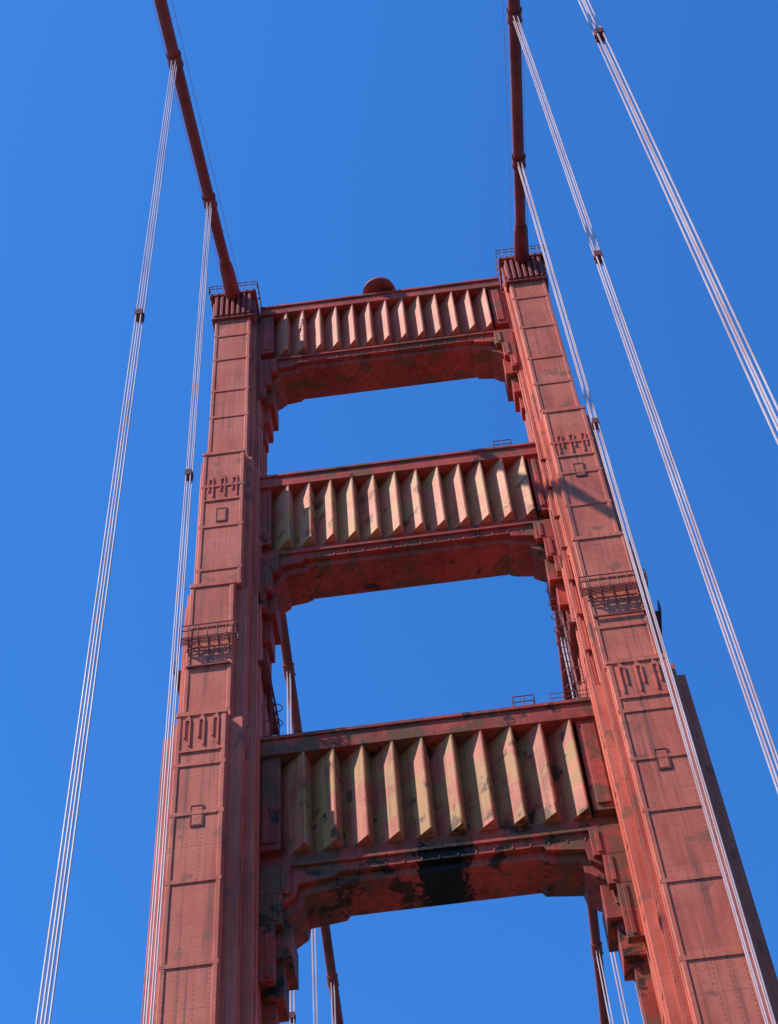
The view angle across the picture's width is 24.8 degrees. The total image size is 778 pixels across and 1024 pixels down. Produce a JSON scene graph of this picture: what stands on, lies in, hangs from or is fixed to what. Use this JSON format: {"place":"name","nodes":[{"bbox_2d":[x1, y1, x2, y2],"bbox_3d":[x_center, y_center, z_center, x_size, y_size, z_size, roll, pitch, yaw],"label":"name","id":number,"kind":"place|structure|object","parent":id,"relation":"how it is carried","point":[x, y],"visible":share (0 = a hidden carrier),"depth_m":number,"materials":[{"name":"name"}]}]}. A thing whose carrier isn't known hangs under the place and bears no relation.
{"place":"outdoors","nodes":[
{"label":"outdoors","id":0,"kind":"place"},
{"bbox_2d":[0,0,777,1023],"label":"sky","id":1,"kind":"structure","parent":0,"point":[350,143],"materials":[{"name":"blue"}]},
{"label":"sea water","id":2,"kind":"structure","parent":0,"visible":0},
{"bbox_2d":[141,244,777,1023],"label":"suspension bridge tower","id":3,"kind":"structure","parent":2,"relation":"on","point":[279,846],"depth_m":114.42,"materials":[{"name":"metal"}]},
{"bbox_2d":[152,0,343,1023],"bbox_3d":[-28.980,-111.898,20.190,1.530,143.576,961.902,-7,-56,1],"label":"suspension cable","id":4,"kind":"object","parent":3,"relation":"attached to","point":[226,268],"visible":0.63,"depth_m":158.19,"materials":[{"name":"paint"}]},
{"bbox_2d":[35,59,176,1023],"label":"suspender ropes","id":5,"kind":"object","parent":4,"relation":"hanging from","point":[139,316],"visible":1,"depth_m":79.57,"materials":[{"name":"paint"}]},
{"bbox_2d":[143,201,211,1023],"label":"suspender ropes","id":6,"kind":"object","parent":4,"relation":"hanging from","point":[189,475],"visible":1,"depth_m":100.92,"materials":[{"name":"paint"}]},
{"bbox_2d":[287,676,295,1023],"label":"suspender ropes","id":7,"kind":"object","parent":4,"relation":"hanging from","point":[292,1017],"visible":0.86,"depth_m":168.68,"materials":[{"name":"paint"}]},
{"bbox_2d":[311,928,317,1023],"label":"suspender ropes","id":8,"kind":"object","parent":4,"relation":"hanging from","point":[313,977],"depth_m":163.13,"materials":[{"name":"paint"}]},
{"bbox_2d":[331,982,335,1023],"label":"suspender ropes","id":9,"kind":"object","parent":4,"relation":"hanging from","point":[332,1004],"visible":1,"depth_m":179.49,"materials":[{"name":"paint"}]},
{"bbox_2d":[503,0,608,1023],"bbox_3d":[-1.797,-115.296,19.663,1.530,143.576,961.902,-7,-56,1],"label":"suspension cable","id":10,"kind":"object","parent":3,"relation":"attached to","point":[521,244],"visible":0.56,"depth_m":158.89,"materials":[{"name":"paint"}]},
{"bbox_2d":[560,637,643,1022],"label":"suspender ropes","id":11,"kind":"object","parent":10,"relation":"hanging from","point":[576,698],"visible":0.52,"depth_m":172.17,"materials":[{"name":"paint"}]},
{"bbox_2d":[595,950,613,1023],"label":"suspender ropes","id":12,"kind":"object","parent":10,"relation":"hanging from","point":[605,987],"visible":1,"depth_m":177.21,"materials":[{"name":"paint"}]},
{"bbox_2d":[610,952,628,1023],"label":"suspender ropes","id":13,"kind":"object","parent":10,"relation":"hanging from","point":[620,987],"depth_m":157.86,"materials":[{"name":"paint"}]},
{"bbox_2d":[513,15,777,792],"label":"suspender ropes","id":14,"kind":"object","parent":10,"relation":"hanging from","point":[598,257],"visible":1,"depth_m":85.85,"materials":[{"name":"paint"}]},
{"bbox_2d":[517,161,776,1023],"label":"suspender ropes","id":15,"kind":"object","parent":10,"relation":"hanging from","point":[595,423],"visible":1,"depth_m":96.87,"materials":[{"name":"paint"}]},
{"bbox_2d":[578,0,777,444],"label":"suspender ropes","id":16,"kind":"object","parent":10,"relation":"hanging from","point":[599,35],"visible":1,"depth_m":71.47,"materials":[{"name":"paint"}]}
]}

